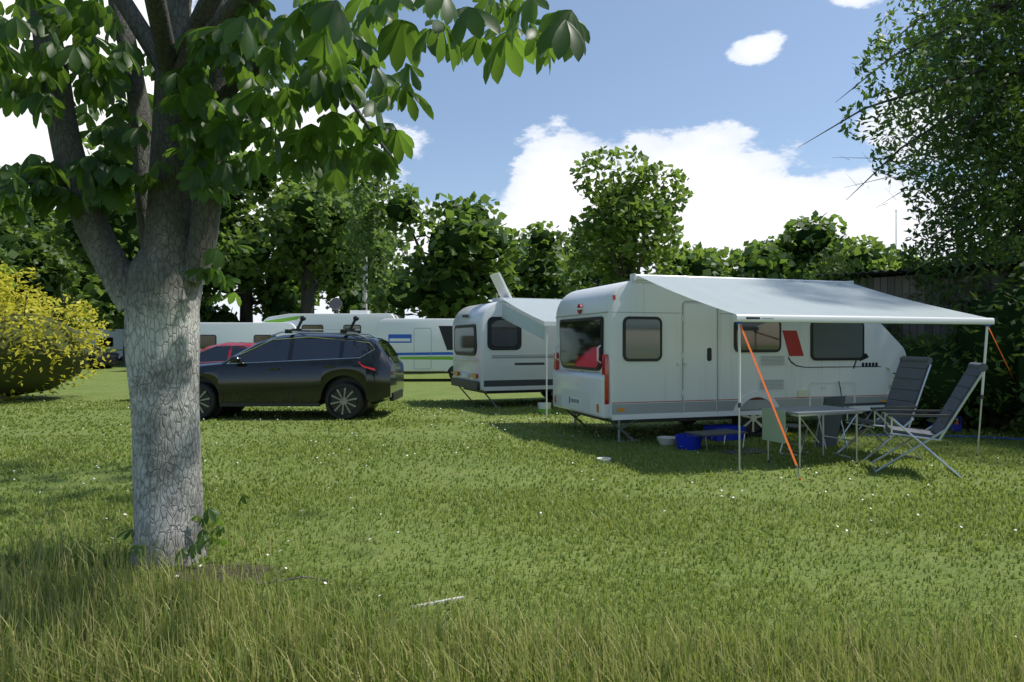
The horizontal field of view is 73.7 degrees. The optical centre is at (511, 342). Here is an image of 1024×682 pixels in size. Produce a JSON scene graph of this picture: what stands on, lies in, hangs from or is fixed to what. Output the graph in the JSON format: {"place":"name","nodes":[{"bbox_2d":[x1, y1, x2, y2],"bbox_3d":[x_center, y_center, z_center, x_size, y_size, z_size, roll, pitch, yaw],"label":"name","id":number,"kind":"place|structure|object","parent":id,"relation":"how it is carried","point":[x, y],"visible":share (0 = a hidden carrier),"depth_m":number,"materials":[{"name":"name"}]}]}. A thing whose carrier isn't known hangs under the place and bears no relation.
{"place":"outdoors","nodes":[
{"label":"outdoors","id":0,"kind":"place"},
{"bbox_2d":[0,361,1023,681],"bbox_3d":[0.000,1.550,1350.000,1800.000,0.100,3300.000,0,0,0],"label":"ground","id":1,"kind":"structure","parent":0,"point":[108,385],"depth_m":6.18,"materials":[{"name":"green plant"}]},
{"bbox_2d":[0,247,20,290],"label":"tree","id":2,"kind":"object","parent":1,"relation":"on","point":[11,253],"visible":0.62,"depth_m":40.82,"materials":[{"name":"green plant"}]},
{"bbox_2d":[0,176,86,313],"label":"tree","id":3,"kind":"object","parent":1,"relation":"on","point":[66,275],"depth_m":52.36,"materials":[{"name":"green plant"}]},
{"bbox_2d":[0,260,115,400],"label":"golden bush","id":4,"kind":"object","parent":1,"relation":"on","point":[33,378],"depth_m":18.39,"materials":[{"name":"yellow plant"}]},
{"bbox_2d":[28,219,101,321],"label":"tree","id":5,"kind":"object","parent":1,"relation":"on","point":[85,282],"depth_m":68.31,"materials":[{"name":"green plant"}]},
{"bbox_2d":[84,343,118,368],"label":"car","id":6,"kind":"object","parent":1,"relation":"on","point":[113,357],"visible":0.28,"depth_m":41.83,"materials":[{"name":"black paint"}]},
{"bbox_2d":[84,329,123,361],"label":"caravan","id":7,"kind":"object","parent":1,"relation":"on","point":[115,338],"visible":0.24,"depth_m":49.51,"materials":[{"name":"white"}]},
{"bbox_2d":[43,133,228,364],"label":"tree","id":8,"kind":"object","parent":1,"relation":"on","point":[92,272],"depth_m":47.64,"materials":[{"name":"green plant"}]},
{"bbox_2d":[0,0,391,570],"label":"tree trunk","id":9,"kind":"object","parent":1,"relation":"on","point":[154,294],"visible":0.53,"depth_m":4.59,"materials":[{"name":"grey plant"}]},
{"bbox_2d":[0,0,589,306],"bbox_3d":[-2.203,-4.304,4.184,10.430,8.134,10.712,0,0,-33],"label":"tree leaves","id":10,"kind":"object","parent":9,"relation":"attached to","point":[328,42],"visible":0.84,"depth_m":4.08,"materials":[{"name":"green plant"}]},
{"bbox_2d":[200,342,255,363],"bbox_3d":[-8.166,0.817,19.400,4.440,1.675,2.171,0,0,0],"label":"red hatchback car","id":11,"kind":"object","parent":1,"relation":"on","point":[221,352],"visible":0.11,"depth_m":18.68,"materials":[{"name":"red paint"}]},
{"bbox_2d":[39,283,437,360],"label":"hedge","id":12,"kind":"object","parent":1,"relation":"on","point":[264,298],"depth_m":51.03,"materials":[{"name":"green plant"}]},
{"bbox_2d":[200,322,296,349],"bbox_3d":[-13.880,0.300,34.728,6.334,2.600,2.324,0,0,-2],"label":"caravan","id":13,"kind":"object","parent":1,"relation":"on","point":[213,333],"visible":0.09,"depth_m":33.61,"materials":[{"name":"white"}]},
{"bbox_2d":[201,184,325,322],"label":"tree","id":14,"kind":"object","parent":1,"relation":"on","point":[265,280],"depth_m":52.60,"materials":[{"name":"green plant"}]},
{"bbox_2d":[216,147,380,313],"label":"tree","id":15,"kind":"object","parent":1,"relation":"on","point":[286,189],"depth_m":45.42,"materials":[{"name":"green plant"}]},
{"bbox_2d":[199,316,403,419],"bbox_3d":[-4.690,0.494,14.195,4.660,2.111,2.261,0,0,0],"label":"car","id":16,"kind":"object","parent":1,"relation":"on","point":[344,374],"visible":0.87,"depth_m":13.30,"materials":[{"name":"black paint"}]},
{"bbox_2d":[263,298,402,336],"bbox_3d":[-9.250,-0.348,35.023,7.000,3.895,2.324,0,0,3],"label":"caravan","id":17,"kind":"object","parent":1,"relation":"on","point":[367,322],"visible":0.13,"depth_m":33.88,"materials":[{"name":"white"}]},
{"bbox_2d":[286,190,410,313],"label":"tree","id":18,"kind":"object","parent":1,"relation":"on","point":[331,291],"depth_m":62.03,"materials":[{"name":"green plant"}]},
{"bbox_2d":[313,143,410,311],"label":"birch tree","id":19,"kind":"object","parent":1,"relation":"on","point":[370,191],"depth_m":40.12,"materials":[{"name":"green plant"}]},
{"bbox_2d":[376,318,453,377],"bbox_3d":[-1.950,0.300,29.396,7.419,2.600,2.320,0,0,-4],"label":"caravan","id":20,"kind":"object","parent":1,"relation":"on","point":[422,345],"visible":0.34,"depth_m":28.13,"materials":[{"name":"white"}]},
{"bbox_2d":[365,183,527,318],"bbox_3d":[-3.564,-3.668,37.928,8.947,10.758,7.735,0,0,0],"label":"tree","id":21,"kind":"object","parent":1,"relation":"on","point":[456,214],"depth_m":36.71,"materials":[{"name":"green plant"}]},
{"bbox_2d":[451,272,556,407],"bbox_3d":[2.359,-0.085,18.902,7.775,3.370,2.344,0,0,-22],"label":"caravan","id":22,"kind":"object","parent":1,"relation":"on","point":[494,352],"visible":0.35,"depth_m":16.84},
{"bbox_2d":[499,297,561,415],"bbox_3d":[2.082,0.250,16.220,4.130,2.700,2.650,0,0,-22],"label":"awning","id":23,"kind":"object","parent":22,"relation":"attached to","point":[544,310],"visible":0.36,"depth_m":15.65,"materials":[{"name":"white fabric"}]},
{"bbox_2d":[0,488,1023,681],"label":"tall grass","id":24,"kind":"structure","parent":1,"relation":"on","point":[71,655],"depth_m":3.21,"materials":[{"name":"green plant"}]},
{"bbox_2d":[0,433,1023,498],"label":"lawn grass","id":25,"kind":"structure","parent":1,"relation":"on","point":[343,448],"depth_m":8.76,"materials":[{"name":"green plant"}]},
{"bbox_2d":[0,564,1023,681],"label":"lawn grass","id":26,"kind":"structure","parent":1,"relation":"on","point":[646,607],"depth_m":3.97,"materials":[{"name":"green plant"}]},
{"bbox_2d":[116,495,248,561],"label":"tree sprouts","id":27,"kind":"object","parent":26,"relation":"on","point":[198,545],"visible":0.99,"depth_m":4.57,"materials":[{"name":"green plant"}]},
{"bbox_2d":[0,399,1023,441],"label":"lawn grass","id":28,"kind":"structure","parent":1,"relation":"on","point":[74,408],"depth_m":12.96,"materials":[{"name":"green plant"}]},
{"bbox_2d":[3,405,1021,666],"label":"daisies","id":29,"kind":"object","parent":1,"relation":"on","point":[505,429],"visible":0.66,"depth_m":7.63,"materials":[{"name":"white plant"}]},
{"bbox_2d":[468,220,579,304],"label":"tree","id":30,"kind":"object","parent":1,"relation":"on","point":[525,292],"depth_m":48.13,"materials":[{"name":"green plant"}]},
{"bbox_2d":[535,402,557,413],"bbox_3d":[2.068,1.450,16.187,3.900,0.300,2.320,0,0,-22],"label":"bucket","id":31,"kind":"object","parent":1,"relation":"on","point":[541,407],"visible":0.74,"depth_m":14.65,"materials":[{"name":"grey"}]},
{"bbox_2d":[514,250,621,294],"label":"tree","id":32,"kind":"object","parent":1,"relation":"on","point":[560,263],"depth_m":48.27,"materials":[{"name":"green plant"}]},
{"bbox_2d":[540,222,617,266],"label":"tree","id":33,"kind":"object","parent":1,"relation":"on","point":[567,249],"depth_m":67.81,"materials":[{"name":"green plant"}]},
{"bbox_2d":[558,144,693,295],"bbox_3d":[5.213,-3.554,31.886,5.994,10.534,7.956,0,0,0],"label":"tree","id":34,"kind":"object","parent":1,"relation":"on","point":[626,215],"depth_m":30.30,"materials":[{"name":"green plant"}]},
{"bbox_2d":[256,434,1023,584],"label":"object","id":35,"kind":"object","parent":1,"relation":"on","point":[281,580],"visible":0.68,"depth_m":4.28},
{"bbox_2d":[414,381,961,607],"bbox_3d":[2.835,1.135,9.232,12.408,0.933,3.050,0,0,-45],"label":"camping gear","id":36,"kind":"object","parent":1,"relation":"on","point":[692,440],"visible":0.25,"depth_m":10.18,"materials":[{"name":"blue plastic"}]},
{"bbox_2d":[656,241,747,277],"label":"tree","id":37,"kind":"object","parent":1,"relation":"on","point":[698,252],"depth_m":43.41,"materials":[{"name":"green plant"}]},
{"bbox_2d":[553,280,905,441],"bbox_3d":[4.657,0.260,12.836,7.507,2.680,2.330,0,0,-17],"label":"caravan","id":38,"kind":"object","parent":1,"relation":"on","point":[630,352],"visible":0.81,"depth_m":11.31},
{"bbox_2d":[630,273,994,473],"bbox_3d":[4.336,0.253,10.226,4.290,2.696,2.726,0,0,-18],"label":"caravan awning","id":39,"kind":"object","parent":38,"relation":"attached to","point":[776,300],"visible":0.98,"depth_m":9.86,"materials":[{"name":"white fabric"}]},
{"bbox_2d":[722,210,847,279],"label":"tree","id":40,"kind":"object","parent":1,"relation":"on","point":[779,248],"depth_m":45.25,"materials":[{"name":"green plant"}]},
{"bbox_2d":[780,423,808,455],"bbox_3d":[4.072,1.394,9.860,0.300,0.409,0.360,0,0,43],"label":"folding chair","id":41,"kind":"object","parent":1,"relation":"on","point":[789,425],"visible":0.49,"depth_m":9.81,"materials":[{"name":"grey"}]},
{"bbox_2d":[759,405,865,468],"bbox_3d":[4.000,1.240,9.104,1.150,0.720,0.700,0,0,-22],"label":"camping table","id":42,"kind":"object","parent":1,"relation":"on","point":[816,410],"visible":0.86,"depth_m":9.00,"materials":[{"name":"grey metal"}]},
{"bbox_2d":[753,233,883,273],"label":"tree","id":43,"kind":"object","parent":1,"relation":"on","point":[855,243],"depth_m":63.01,"materials":[{"name":"green plant"}]},
{"bbox_2d":[814,395,847,448],"bbox_3d":[4.862,1.200,10.411,0.501,0.806,0.233,0,0,-27],"label":"folding chair","id":44,"kind":"object","parent":1,"relation":"on","point":[832,423],"visible":0.71,"depth_m":10.40,"materials":[{"name":"grey fabric"}]},
{"bbox_2d":[739,324,1013,479],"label":"awning straps","id":45,"kind":"object","parent":1,"relation":"on","point":[772,405],"visible":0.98,"depth_m":8.17,"materials":[{"name":"orange fabric"}]},
{"bbox_2d":[825,234,930,273],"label":"tree","id":46,"kind":"object","parent":1,"relation":"on","point":[892,256],"depth_m":43.84,"materials":[{"name":"green plant"}]},
{"bbox_2d":[836,356,932,461],"bbox_3d":[5.169,0.895,9.493,1.077,1.403,0.637,0,0,-8],"label":"camping chair","id":47,"kind":"object","parent":1,"relation":"on","point":[908,384],"visible":0.78,"depth_m":9.45,"materials":[{"name":"grey fabric"}]},
{"bbox_2d":[895,210,896,247],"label":"flag pole","id":48,"kind":"object","parent":1,"relation":"on","point":[896,228],"visible":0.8,"depth_m":55.97,"materials":[{"name":"white metal"}]},
{"bbox_2d":[799,0,1023,349],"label":"tree","id":49,"kind":"object","parent":1,"relation":"on","point":[972,147],"depth_m":13.09,"materials":[{"name":"green plant"}]},
{"bbox_2d":[815,260,1023,426],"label":"fence","id":50,"kind":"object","parent":1,"relation":"on","point":[887,282],"depth_m":13.99,"materials":[{"name":"brown wood"}]},
{"bbox_2d":[803,235,1023,425],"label":"tree","id":51,"kind":"object","parent":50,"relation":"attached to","point":[858,261],"visible":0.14,"depth_m":13.59,"materials":[{"name":"green plant"}]},
{"bbox_2d":[869,362,987,477],"bbox_3d":[5.109,0.919,8.436,1.185,1.355,0.637,0,0,22],"label":"camping chair","id":52,"kind":"object","parent":1,"relation":"on","point":[961,392],"visible":0.97,"depth_m":8.25,"materials":[{"name":"grey fabric"}]},
{"bbox_2d":[867,262,1023,434],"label":"hedge","id":53,"kind":"object","parent":1,"relation":"on","point":[966,340],"depth_m":11.93,"materials":[{"name":"green plant"}]},
{"bbox_2d":[931,225,1022,266],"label":"tree","id":54,"kind":"object","parent":1,"relation":"on","point":[978,250],"depth_m":46.03,"materials":[{"name":"green plant"}]},
{"bbox_2d":[0,0,1023,322],"label":"sky","id":55,"kind":"structure","parent":0,"point":[726,93],"materials":[{"name":"blue"}]}
]}

